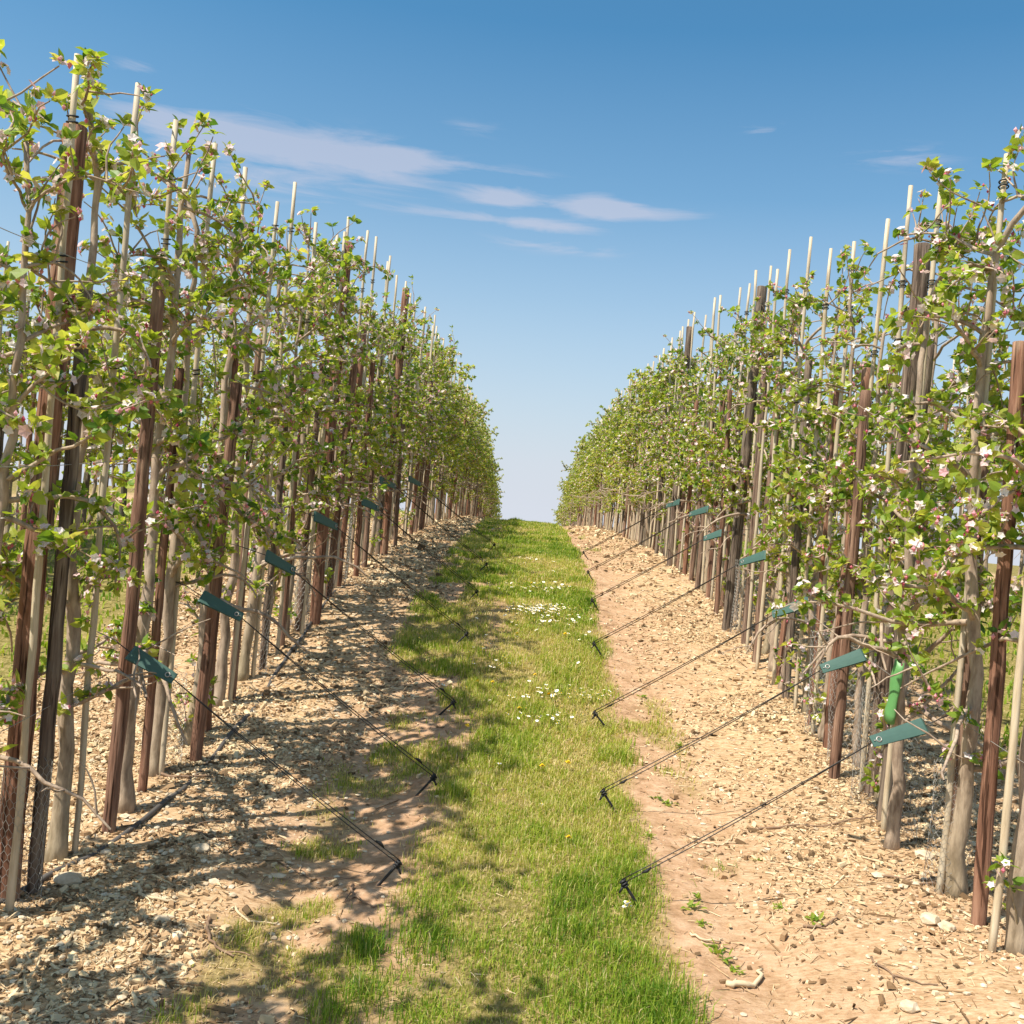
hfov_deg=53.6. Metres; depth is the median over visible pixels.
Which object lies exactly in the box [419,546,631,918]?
daisies
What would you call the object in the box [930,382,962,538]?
apple tree
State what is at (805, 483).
apple tree
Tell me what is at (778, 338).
apple tree
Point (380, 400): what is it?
apple tree
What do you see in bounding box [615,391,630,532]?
bamboo cane
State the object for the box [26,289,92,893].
tree stake
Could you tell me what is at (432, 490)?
tree stake
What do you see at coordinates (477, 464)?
apple tree
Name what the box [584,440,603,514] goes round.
apple tree
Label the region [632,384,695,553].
apple tree
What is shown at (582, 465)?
apple tree
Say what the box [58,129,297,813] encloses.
apple tree
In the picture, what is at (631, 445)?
apple tree
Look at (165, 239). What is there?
bamboo cane
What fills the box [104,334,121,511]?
tree stake
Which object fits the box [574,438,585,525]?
apple tree
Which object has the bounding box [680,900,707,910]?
weed
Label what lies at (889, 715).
tree guard
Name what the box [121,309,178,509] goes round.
apple tree
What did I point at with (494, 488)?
apple tree
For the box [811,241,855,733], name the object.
bamboo cane
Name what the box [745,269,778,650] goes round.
bamboo cane
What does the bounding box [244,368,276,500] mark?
apple tree
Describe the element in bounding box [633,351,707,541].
apple tree
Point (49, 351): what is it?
apple tree
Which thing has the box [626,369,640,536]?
bamboo cane
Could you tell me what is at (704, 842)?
twig
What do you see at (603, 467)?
apple tree
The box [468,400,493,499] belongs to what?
apple tree
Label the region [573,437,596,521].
apple tree
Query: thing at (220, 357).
apple tree
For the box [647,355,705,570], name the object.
apple tree
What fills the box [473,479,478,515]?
tree stake
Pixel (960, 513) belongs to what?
tree stake
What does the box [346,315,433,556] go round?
apple tree
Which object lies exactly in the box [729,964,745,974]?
weed
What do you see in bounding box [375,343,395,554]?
tree stake
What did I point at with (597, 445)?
apple tree
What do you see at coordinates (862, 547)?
apple tree
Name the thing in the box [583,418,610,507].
apple tree
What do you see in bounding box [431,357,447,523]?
bamboo cane
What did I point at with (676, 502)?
guy line
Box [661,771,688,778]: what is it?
twig
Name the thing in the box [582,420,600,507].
apple tree
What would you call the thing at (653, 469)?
bamboo cane
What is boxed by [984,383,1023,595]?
apple tree
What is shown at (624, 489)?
apple tree
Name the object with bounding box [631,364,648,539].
bamboo cane
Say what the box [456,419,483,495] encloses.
apple tree
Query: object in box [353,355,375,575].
tree stake
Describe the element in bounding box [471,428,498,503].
apple tree
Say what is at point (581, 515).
tree stake
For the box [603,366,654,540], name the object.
apple tree
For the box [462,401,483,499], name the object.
apple tree
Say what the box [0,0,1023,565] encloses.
sky
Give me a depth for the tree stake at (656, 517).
14.16 m
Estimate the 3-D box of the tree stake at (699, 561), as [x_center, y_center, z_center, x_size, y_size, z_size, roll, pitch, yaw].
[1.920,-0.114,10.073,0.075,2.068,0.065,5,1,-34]
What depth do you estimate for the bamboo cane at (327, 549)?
8.00 m
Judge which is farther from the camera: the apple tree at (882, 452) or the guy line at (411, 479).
the apple tree at (882, 452)
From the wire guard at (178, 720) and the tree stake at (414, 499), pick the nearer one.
the wire guard at (178, 720)
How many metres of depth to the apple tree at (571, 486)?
32.81 m
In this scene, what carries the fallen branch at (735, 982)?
on the ground at (784, 997)
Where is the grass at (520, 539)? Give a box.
[0,497,1023,1023]
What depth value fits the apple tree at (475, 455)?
21.94 m
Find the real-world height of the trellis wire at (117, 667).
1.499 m
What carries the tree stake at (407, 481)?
on the ground at (784, 997)
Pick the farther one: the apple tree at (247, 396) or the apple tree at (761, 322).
the apple tree at (247, 396)
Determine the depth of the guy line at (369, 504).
7.93 m
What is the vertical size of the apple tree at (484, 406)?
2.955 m
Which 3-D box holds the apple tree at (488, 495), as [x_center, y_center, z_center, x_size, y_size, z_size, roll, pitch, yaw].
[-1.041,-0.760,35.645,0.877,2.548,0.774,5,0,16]
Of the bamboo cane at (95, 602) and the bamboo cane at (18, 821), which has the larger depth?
the bamboo cane at (95, 602)
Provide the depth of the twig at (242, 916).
3.49 m
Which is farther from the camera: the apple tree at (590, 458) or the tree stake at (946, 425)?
the apple tree at (590, 458)
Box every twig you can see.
[171,821,276,845]
[234,905,278,924]
[277,861,362,878]
[344,883,377,907]
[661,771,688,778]
[689,932,722,941]
[702,834,735,845]
[803,911,838,928]
[870,956,937,984]
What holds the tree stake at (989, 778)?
on the ground at (784, 997)
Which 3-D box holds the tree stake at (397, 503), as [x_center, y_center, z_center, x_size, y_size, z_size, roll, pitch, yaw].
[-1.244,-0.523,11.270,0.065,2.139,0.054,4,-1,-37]
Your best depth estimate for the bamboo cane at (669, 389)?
13.69 m
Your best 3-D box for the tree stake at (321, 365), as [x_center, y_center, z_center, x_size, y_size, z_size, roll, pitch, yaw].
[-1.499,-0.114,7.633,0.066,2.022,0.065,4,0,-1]
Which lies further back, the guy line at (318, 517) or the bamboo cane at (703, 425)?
the bamboo cane at (703, 425)
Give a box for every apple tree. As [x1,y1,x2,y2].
[0,39,182,829]
[0,44,53,445]
[0,46,217,862]
[0,47,78,320]
[0,280,40,480]
[0,335,27,407]
[1,262,73,536]
[13,278,116,463]
[25,279,127,471]
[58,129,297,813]
[64,309,147,520]
[71,304,173,517]
[77,139,310,745]
[83,86,291,776]
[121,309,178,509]
[130,338,209,491]
[133,330,200,479]
[182,173,327,707]
[188,324,225,464]
[189,347,243,469]
[190,330,225,501]
[194,248,366,680]
[205,381,258,444]
[220,365,267,475]
[229,215,387,637]
[233,221,394,612]
[239,206,373,655]
[242,363,282,503]
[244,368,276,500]
[244,368,287,470]
[262,274,397,583]
[280,269,396,577]
[299,272,410,567]
[310,306,424,561]
[340,275,428,567]
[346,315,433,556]
[349,314,423,550]
[360,300,439,489]
[366,296,427,499]
[391,319,446,536]
[398,333,446,525]
[399,357,449,526]
[401,325,462,531]
[401,341,447,519]
[403,369,451,499]
[405,336,464,526]
[414,333,467,508]
[429,360,476,522]
[431,383,461,490]
[432,359,469,469]
[435,388,475,498]
[436,382,470,519]
[436,386,472,502]
[437,377,471,481]
[438,396,466,478]
[447,379,474,487]
[447,396,469,517]
[452,406,480,515]
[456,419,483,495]
[457,399,479,483]
[458,392,485,487]
[459,416,480,479]
[460,397,473,468]
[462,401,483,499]
[462,412,483,490]
[463,422,488,514]
[464,397,489,490]
[464,403,490,503]
[465,413,492,493]
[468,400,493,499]
[469,434,494,512]
[470,425,487,501]
[470,430,494,503]
[470,431,493,514]
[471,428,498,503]
[475,433,490,484]
[476,420,498,486]
[478,438,500,497]
[478,444,493,500]
[480,451,502,508]
[480,454,496,503]
[481,437,496,516]
[482,462,497,512]
[482,487,495,508]
[484,464,503,516]
[485,471,500,511]
[485,473,498,507]
[493,485,504,518]
[554,485,568,524]
[554,503,565,525]
[557,461,574,524]
[559,477,567,517]
[560,469,572,525]
[561,476,569,525]
[563,436,593,497]
[564,449,577,524]
[564,453,579,525]
[564,471,575,522]
[566,449,584,525]
[567,454,577,520]
[567,462,576,524]
[568,463,580,506]
[569,453,587,505]
[570,439,588,515]
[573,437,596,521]
[574,435,590,525]
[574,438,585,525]
[575,412,613,504]
[576,436,587,513]
[577,426,602,508]
[580,432,592,523]
[580,450,589,507]
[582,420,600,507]
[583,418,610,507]
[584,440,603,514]
[585,446,596,524]
[587,425,604,527]
[588,401,634,529]
[588,413,613,505]
[588,424,612,528]
[589,421,612,526]
[589,427,601,500]
[591,401,623,514]
[595,390,636,517]
[599,428,617,492]
[600,408,627,531]
[602,399,627,520]
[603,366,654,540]
[603,393,676,546]
[607,399,639,532]
[608,403,636,505]
[608,405,645,540]
[610,377,641,539]
[610,388,640,536]
[611,397,639,512]
[617,401,676,518]
[622,368,663,520]
[632,366,678,536]
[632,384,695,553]
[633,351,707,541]
[633,377,705,552]
[638,337,719,566]
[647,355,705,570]
[649,334,706,495]
[653,336,736,576]
[654,355,702,553]
[668,331,763,599]
[677,337,768,602]
[680,333,767,573]
[683,293,798,636]
[685,310,769,592]
[696,291,808,621]
[717,286,890,670]
[720,285,881,689]
[734,270,857,654]
[740,250,891,712]
[765,123,1023,898]
[765,239,931,739]
[765,276,999,767]
[790,157,1023,849]
[803,203,1020,820]
[821,427,841,451]
[822,399,861,556]
[833,413,864,521]
[843,400,890,559]
[864,406,895,553]
[864,407,897,525]
[874,380,957,521]
[891,220,1023,955]
[928,367,972,549]
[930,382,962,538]
[937,367,1018,584]
[952,359,1008,586]
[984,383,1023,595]
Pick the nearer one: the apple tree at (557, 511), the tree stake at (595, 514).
the tree stake at (595, 514)
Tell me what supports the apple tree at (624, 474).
on the ground at (784, 997)
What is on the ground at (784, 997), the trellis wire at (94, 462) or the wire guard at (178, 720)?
the wire guard at (178, 720)
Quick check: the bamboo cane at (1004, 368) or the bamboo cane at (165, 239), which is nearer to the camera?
the bamboo cane at (165, 239)
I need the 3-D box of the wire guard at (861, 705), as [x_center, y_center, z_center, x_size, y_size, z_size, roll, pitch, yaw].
[1.721,1.111,4.805,0.185,0.547,0.184,5,0,19]
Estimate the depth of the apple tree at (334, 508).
8.04 m
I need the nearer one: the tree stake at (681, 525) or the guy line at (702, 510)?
the guy line at (702, 510)
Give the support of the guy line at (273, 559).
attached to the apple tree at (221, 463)
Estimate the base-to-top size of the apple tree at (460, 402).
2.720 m
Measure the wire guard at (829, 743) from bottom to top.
0.494 m
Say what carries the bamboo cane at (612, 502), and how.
on the ground at (784, 997)
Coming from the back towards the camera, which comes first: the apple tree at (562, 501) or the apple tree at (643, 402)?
the apple tree at (562, 501)
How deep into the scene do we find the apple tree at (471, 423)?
20.55 m
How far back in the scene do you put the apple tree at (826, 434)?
17.40 m
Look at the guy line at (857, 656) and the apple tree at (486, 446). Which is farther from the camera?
the apple tree at (486, 446)
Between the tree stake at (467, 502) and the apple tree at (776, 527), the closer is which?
the apple tree at (776, 527)
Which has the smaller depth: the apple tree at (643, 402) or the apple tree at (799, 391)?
the apple tree at (799, 391)
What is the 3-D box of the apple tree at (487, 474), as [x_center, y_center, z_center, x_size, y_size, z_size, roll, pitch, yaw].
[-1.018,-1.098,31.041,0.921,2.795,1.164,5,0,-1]
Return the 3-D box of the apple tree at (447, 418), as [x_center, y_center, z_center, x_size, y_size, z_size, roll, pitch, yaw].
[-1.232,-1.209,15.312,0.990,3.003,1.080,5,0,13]
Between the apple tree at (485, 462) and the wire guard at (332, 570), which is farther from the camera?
the apple tree at (485, 462)
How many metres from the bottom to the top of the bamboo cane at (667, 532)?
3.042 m
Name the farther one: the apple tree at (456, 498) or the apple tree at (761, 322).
the apple tree at (456, 498)
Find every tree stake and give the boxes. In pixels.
[0,331,11,460]
[19,367,37,530]
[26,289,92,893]
[52,323,73,526]
[81,357,103,523]
[102,281,164,833]
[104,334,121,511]
[121,362,134,515]
[138,367,184,791]
[189,382,242,761]
[192,381,202,503]
[205,341,238,731]
[205,381,218,509]
[227,339,261,699]
[259,370,293,669]
[280,375,304,647]
[294,371,325,631]
[305,363,324,609]
[326,355,358,596]
[337,327,366,585]
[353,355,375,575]
[362,338,383,567]
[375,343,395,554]
[391,384,409,539]
[393,369,406,546]
[402,381,416,534]
[409,390,424,534]
[414,381,432,531]
[418,396,434,529]
[423,392,437,528]
[426,409,440,523]
[434,481,438,519]
[436,431,444,520]
[448,468,451,518]
[451,408,467,511]
[459,441,467,515]
[461,468,467,515]
[466,476,470,514]
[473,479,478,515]
[580,498,582,525]
[590,505,593,526]
[593,484,598,525]
[597,449,604,528]
[614,449,622,532]
[619,438,629,532]
[622,441,632,536]
[626,440,637,538]
[639,411,653,541]
[639,419,650,544]
[648,422,661,547]
[653,410,662,549]
[655,397,667,553]
[660,395,672,538]
[663,434,677,556]
[675,395,689,562]
[676,403,693,567]
[682,400,698,575]
[688,371,717,580]
[695,400,716,589]
[705,397,725,597]
[713,390,731,613]
[720,376,743,606]
[741,372,766,643]
[752,361,783,662]
[776,402,810,677]
[782,360,812,698]
[807,391,839,725]
[822,367,870,749]
[828,390,870,778]
[830,511,835,558]
[869,437,882,551]
[876,344,934,821]
[883,428,895,545]
[938,415,947,539]
[950,405,992,826]
[953,419,970,585]
[970,341,1023,927]
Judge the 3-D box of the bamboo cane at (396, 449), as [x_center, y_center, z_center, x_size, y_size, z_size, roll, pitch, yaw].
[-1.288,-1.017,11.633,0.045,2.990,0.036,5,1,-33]
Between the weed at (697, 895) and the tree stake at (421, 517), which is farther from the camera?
the tree stake at (421, 517)
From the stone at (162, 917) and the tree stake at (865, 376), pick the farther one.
the tree stake at (865, 376)
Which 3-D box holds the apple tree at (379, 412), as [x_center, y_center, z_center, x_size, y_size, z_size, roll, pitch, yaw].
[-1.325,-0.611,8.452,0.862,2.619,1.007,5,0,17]
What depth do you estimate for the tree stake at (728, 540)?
9.06 m
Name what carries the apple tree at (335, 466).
on the ground at (784, 997)
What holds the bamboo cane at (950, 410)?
on the ground at (784, 997)
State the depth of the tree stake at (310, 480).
7.20 m
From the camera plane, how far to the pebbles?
4.30 m
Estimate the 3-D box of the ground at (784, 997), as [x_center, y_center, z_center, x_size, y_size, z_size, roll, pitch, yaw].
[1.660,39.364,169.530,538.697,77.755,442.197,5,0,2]
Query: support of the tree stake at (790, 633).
on the ground at (784, 997)
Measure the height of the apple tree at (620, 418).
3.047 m
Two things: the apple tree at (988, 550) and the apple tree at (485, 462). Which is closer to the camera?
the apple tree at (988, 550)
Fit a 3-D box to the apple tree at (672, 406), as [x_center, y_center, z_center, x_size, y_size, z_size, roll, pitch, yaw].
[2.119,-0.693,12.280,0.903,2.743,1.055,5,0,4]
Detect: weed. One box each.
[661,799,678,805]
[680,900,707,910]
[689,892,700,900]
[695,919,712,926]
[703,938,727,952]
[712,946,733,964]
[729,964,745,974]
[773,901,786,910]
[805,911,823,924]
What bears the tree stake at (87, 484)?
on the ground at (784, 997)
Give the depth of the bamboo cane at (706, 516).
9.98 m
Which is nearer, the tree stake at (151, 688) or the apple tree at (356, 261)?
the tree stake at (151, 688)
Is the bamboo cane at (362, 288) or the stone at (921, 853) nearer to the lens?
the stone at (921, 853)
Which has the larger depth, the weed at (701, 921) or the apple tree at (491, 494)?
the apple tree at (491, 494)
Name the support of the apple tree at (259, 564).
on the ground at (784, 997)
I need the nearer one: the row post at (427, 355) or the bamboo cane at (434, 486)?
the row post at (427, 355)
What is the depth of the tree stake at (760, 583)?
7.29 m
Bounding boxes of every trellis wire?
[0,227,437,381]
[0,416,418,467]
[0,483,439,731]
[615,500,1023,762]
[640,439,1013,503]
[670,306,1022,390]
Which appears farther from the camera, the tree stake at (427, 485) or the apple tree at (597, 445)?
the apple tree at (597, 445)
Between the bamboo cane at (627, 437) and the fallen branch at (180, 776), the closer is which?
the fallen branch at (180, 776)
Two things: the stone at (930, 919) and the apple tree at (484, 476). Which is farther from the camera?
the apple tree at (484, 476)
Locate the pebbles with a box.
[0,537,1023,1023]
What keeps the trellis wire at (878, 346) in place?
attached to the bamboo cane at (793, 447)
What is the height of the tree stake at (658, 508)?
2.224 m
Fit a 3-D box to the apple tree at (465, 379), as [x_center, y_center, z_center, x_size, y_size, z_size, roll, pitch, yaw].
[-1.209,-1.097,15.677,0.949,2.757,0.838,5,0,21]
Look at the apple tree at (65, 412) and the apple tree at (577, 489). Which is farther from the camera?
the apple tree at (577, 489)
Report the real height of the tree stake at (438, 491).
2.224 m
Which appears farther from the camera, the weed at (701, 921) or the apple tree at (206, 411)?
the apple tree at (206, 411)
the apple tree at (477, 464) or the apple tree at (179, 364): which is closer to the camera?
the apple tree at (179, 364)
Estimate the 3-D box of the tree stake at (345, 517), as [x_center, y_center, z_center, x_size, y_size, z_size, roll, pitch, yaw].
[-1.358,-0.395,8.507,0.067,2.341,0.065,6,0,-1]
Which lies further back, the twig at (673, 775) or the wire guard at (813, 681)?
the wire guard at (813, 681)
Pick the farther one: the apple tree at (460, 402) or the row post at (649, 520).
the apple tree at (460, 402)
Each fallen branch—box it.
[131,881,176,903]
[139,767,211,780]
[205,915,249,956]
[725,968,763,988]
[756,812,874,829]
[882,875,936,884]
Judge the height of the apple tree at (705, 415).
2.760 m
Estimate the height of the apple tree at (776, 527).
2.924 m
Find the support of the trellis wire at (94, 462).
attached to the row post at (21, 650)
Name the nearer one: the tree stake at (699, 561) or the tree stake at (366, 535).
the tree stake at (366, 535)
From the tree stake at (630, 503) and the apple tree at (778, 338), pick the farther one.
the tree stake at (630, 503)
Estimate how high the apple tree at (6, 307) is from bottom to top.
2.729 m
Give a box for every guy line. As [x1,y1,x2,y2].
[97,631,402,885]
[176,582,437,795]
[225,542,455,715]
[280,506,468,642]
[339,494,478,599]
[351,472,487,570]
[389,473,495,549]
[582,499,692,559]
[586,505,720,579]
[590,529,749,610]
[591,550,796,657]
[592,596,841,726]
[599,649,874,809]
[618,715,948,904]
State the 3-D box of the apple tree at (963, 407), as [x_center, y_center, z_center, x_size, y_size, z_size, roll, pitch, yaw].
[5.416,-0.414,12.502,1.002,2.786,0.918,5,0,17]
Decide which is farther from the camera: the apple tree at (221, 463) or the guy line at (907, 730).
the apple tree at (221, 463)
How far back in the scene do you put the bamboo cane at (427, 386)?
13.58 m
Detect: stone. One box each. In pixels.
[53,872,82,886]
[154,915,170,923]
[191,843,209,852]
[899,999,919,1012]
[915,849,933,860]
[919,912,939,925]
[938,920,955,931]
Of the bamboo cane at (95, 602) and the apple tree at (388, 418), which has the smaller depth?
the bamboo cane at (95, 602)
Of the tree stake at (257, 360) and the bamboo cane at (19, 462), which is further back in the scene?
the bamboo cane at (19, 462)
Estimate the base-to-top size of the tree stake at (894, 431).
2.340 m
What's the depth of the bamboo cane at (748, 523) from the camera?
8.09 m
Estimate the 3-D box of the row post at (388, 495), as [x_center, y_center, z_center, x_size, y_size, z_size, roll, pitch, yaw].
[-1.235,-0.877,10.616,0.099,2.935,0.093,5,1,26]
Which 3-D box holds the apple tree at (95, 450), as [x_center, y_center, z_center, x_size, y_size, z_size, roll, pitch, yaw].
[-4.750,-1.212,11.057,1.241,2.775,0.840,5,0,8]
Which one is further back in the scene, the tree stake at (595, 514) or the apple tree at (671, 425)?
the tree stake at (595, 514)
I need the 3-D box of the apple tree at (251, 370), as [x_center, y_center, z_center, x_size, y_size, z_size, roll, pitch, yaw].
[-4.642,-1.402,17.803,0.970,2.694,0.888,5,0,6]
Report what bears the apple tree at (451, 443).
on the ground at (784, 997)
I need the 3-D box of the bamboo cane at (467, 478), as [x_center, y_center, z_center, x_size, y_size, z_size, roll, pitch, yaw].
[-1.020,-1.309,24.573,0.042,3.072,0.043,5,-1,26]
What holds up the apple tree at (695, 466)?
on the ground at (784, 997)
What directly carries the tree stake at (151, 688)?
on the ground at (784, 997)
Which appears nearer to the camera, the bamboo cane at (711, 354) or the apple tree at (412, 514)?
the bamboo cane at (711, 354)
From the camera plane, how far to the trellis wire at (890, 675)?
4.29 m
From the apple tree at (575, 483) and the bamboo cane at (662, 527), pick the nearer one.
the bamboo cane at (662, 527)
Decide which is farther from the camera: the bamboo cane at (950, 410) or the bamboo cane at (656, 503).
the bamboo cane at (656, 503)
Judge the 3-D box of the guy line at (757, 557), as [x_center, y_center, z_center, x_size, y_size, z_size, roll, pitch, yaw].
[1.151,0.677,6.703,1.427,0.992,0.264,5,0,32]
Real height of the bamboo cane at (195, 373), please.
3.074 m
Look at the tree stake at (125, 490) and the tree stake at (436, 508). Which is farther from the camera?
the tree stake at (436, 508)
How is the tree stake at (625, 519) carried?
on the ground at (784, 997)
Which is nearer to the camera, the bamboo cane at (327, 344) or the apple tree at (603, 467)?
the bamboo cane at (327, 344)
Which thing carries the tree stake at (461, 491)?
on the ground at (784, 997)
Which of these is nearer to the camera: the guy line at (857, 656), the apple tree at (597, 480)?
the guy line at (857, 656)
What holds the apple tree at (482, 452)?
on the ground at (784, 997)
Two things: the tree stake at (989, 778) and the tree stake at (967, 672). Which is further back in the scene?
the tree stake at (967, 672)
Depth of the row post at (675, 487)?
11.73 m
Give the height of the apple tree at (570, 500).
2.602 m
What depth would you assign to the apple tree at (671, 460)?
10.70 m
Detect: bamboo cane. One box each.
[0,241,9,342]
[5,53,79,912]
[15,262,31,536]
[71,82,140,853]
[80,324,106,518]
[96,331,113,519]
[119,308,138,514]
[159,143,217,775]
[160,119,178,356]
[203,337,218,508]
[224,167,247,445]
[228,201,279,703]
[251,182,296,677]
[275,222,317,653]
[300,231,346,633]
[306,234,338,614]
[323,216,349,597]
[333,230,368,587]
[344,236,377,578]
[359,256,391,567]
[373,275,397,553]
[381,261,388,331]
[389,293,411,540]
[401,301,416,472]
[404,307,425,536]
[407,315,425,529]
[413,315,435,531]
[421,326,437,499]
[425,338,444,525]
[428,465,433,523]
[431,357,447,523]
[437,353,453,520]
[441,359,456,518]
[443,475,447,519]
[445,369,460,517]
[458,390,470,514]
[460,394,471,515]
[464,395,476,515]
[599,407,609,527]
[600,403,612,527]
[608,390,622,530]
[613,390,625,529]
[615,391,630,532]
[618,384,632,531]
[620,380,630,531]
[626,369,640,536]
[628,376,645,538]
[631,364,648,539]
[634,367,651,539]
[637,361,654,542]
[643,355,660,544]
[645,354,662,538]
[648,348,664,547]
[651,347,670,549]
[660,331,680,552]
[661,337,672,509]
[665,326,683,557]
[672,312,695,564]
[679,315,706,569]
[689,313,712,567]
[700,295,721,591]
[702,297,715,494]
[710,287,741,599]
[719,283,750,608]
[737,266,771,631]
[744,270,756,413]
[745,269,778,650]
[755,249,790,669]
[771,237,812,684]
[793,248,832,708]
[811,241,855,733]
[858,185,912,791]
[867,218,889,432]
[871,402,881,552]
[881,179,944,831]
[935,153,1009,894]
[940,359,954,540]
[962,366,969,514]
[987,582,1023,952]
[988,346,1007,499]
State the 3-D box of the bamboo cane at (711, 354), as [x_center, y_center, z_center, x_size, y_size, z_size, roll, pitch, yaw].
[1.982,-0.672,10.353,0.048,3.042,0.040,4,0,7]
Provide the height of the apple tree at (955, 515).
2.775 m
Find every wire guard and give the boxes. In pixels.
[0,756,52,908]
[165,672,186,767]
[249,576,272,672]
[290,546,313,629]
[308,539,327,610]
[312,529,338,596]
[342,514,351,581]
[730,559,757,634]
[804,630,830,735]
[827,670,861,765]
[851,686,888,806]
[892,738,926,843]
[923,758,976,893]
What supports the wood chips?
on the ground at (784, 997)
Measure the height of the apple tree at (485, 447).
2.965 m
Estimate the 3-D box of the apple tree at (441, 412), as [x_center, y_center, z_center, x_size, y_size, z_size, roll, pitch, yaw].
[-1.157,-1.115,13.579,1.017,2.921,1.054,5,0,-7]
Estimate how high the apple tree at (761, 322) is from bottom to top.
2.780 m
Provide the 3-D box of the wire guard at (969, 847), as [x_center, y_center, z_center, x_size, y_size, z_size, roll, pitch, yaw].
[1.685,1.210,3.898,0.162,0.495,0.163,5,0,29]
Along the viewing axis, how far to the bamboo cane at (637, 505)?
16.40 m
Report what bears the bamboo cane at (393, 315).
on the ground at (784, 997)
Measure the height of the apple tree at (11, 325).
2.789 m
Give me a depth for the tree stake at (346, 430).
8.05 m
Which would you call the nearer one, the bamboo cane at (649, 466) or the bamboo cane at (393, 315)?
the bamboo cane at (393, 315)
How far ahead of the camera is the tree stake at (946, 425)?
12.75 m
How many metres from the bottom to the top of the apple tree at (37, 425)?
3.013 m
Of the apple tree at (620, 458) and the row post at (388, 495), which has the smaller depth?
the row post at (388, 495)
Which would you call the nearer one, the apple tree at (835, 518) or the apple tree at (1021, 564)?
the apple tree at (1021, 564)
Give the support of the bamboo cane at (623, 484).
on the ground at (784, 997)
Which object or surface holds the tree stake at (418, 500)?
on the ground at (784, 997)
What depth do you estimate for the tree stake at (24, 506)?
9.98 m
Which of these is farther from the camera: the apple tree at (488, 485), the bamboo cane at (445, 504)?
the apple tree at (488, 485)
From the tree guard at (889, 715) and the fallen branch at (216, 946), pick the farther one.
the tree guard at (889, 715)
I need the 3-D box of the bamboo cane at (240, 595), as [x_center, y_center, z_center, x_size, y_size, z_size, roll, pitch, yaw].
[-1.464,-0.279,5.715,0.047,2.971,0.042,5,-1,2]
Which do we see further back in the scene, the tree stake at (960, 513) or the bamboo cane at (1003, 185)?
the tree stake at (960, 513)
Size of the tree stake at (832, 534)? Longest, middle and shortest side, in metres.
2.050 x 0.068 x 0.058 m
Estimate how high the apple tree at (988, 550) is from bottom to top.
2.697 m
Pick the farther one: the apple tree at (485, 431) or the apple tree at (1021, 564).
the apple tree at (485, 431)
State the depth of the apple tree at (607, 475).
20.06 m
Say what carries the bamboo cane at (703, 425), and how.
on the ground at (784, 997)
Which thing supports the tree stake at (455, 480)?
on the ground at (784, 997)
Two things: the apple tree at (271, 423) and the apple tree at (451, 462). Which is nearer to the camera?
the apple tree at (451, 462)
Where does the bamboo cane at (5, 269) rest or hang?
on the ground at (784, 997)
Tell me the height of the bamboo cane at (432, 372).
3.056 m
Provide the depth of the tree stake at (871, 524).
15.21 m
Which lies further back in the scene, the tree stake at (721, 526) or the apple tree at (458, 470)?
the apple tree at (458, 470)
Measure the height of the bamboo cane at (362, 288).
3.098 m
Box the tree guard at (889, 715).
[883,659,903,724]
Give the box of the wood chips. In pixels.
[0,512,1023,1023]
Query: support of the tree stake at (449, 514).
on the ground at (784, 997)
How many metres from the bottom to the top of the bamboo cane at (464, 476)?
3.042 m
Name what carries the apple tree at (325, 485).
on the ground at (784, 997)
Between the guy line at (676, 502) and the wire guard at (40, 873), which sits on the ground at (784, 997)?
the wire guard at (40, 873)
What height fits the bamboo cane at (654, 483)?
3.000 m
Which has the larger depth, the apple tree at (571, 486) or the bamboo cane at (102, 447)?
the apple tree at (571, 486)
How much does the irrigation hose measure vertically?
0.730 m
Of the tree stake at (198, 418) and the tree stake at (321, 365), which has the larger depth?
the tree stake at (198, 418)
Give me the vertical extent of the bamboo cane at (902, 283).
3.066 m
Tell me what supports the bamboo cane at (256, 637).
on the ground at (784, 997)
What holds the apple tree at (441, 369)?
on the ground at (784, 997)
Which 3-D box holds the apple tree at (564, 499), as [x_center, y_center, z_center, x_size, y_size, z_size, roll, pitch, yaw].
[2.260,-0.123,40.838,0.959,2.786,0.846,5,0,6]
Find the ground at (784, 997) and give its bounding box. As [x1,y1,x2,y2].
[0,477,1023,1023]
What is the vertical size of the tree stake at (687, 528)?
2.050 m
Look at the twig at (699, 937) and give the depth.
3.50 m
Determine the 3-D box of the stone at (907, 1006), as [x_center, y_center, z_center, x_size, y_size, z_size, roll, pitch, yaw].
[1.200,1.493,3.061,0.054,0.034,0.057,5,0,-21]
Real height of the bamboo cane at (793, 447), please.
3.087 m
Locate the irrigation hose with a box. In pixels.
[0,589,335,904]
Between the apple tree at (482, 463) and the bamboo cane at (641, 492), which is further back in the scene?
the apple tree at (482, 463)
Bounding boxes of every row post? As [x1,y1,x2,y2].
[0,123,87,901]
[309,241,351,624]
[380,288,408,553]
[420,353,429,467]
[643,412,656,545]
[666,326,691,565]
[722,285,766,630]
[864,242,930,796]
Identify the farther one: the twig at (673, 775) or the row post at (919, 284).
the twig at (673, 775)
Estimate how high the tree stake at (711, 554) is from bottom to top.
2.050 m
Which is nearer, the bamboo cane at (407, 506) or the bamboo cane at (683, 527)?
the bamboo cane at (683, 527)
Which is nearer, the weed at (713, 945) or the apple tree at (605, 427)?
the weed at (713, 945)
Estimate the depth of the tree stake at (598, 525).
23.37 m
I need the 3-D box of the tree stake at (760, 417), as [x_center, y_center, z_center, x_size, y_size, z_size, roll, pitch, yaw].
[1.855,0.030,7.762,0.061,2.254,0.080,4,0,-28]
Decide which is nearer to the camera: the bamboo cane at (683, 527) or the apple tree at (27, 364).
the apple tree at (27, 364)
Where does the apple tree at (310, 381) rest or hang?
on the ground at (784, 997)
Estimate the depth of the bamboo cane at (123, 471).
12.27 m

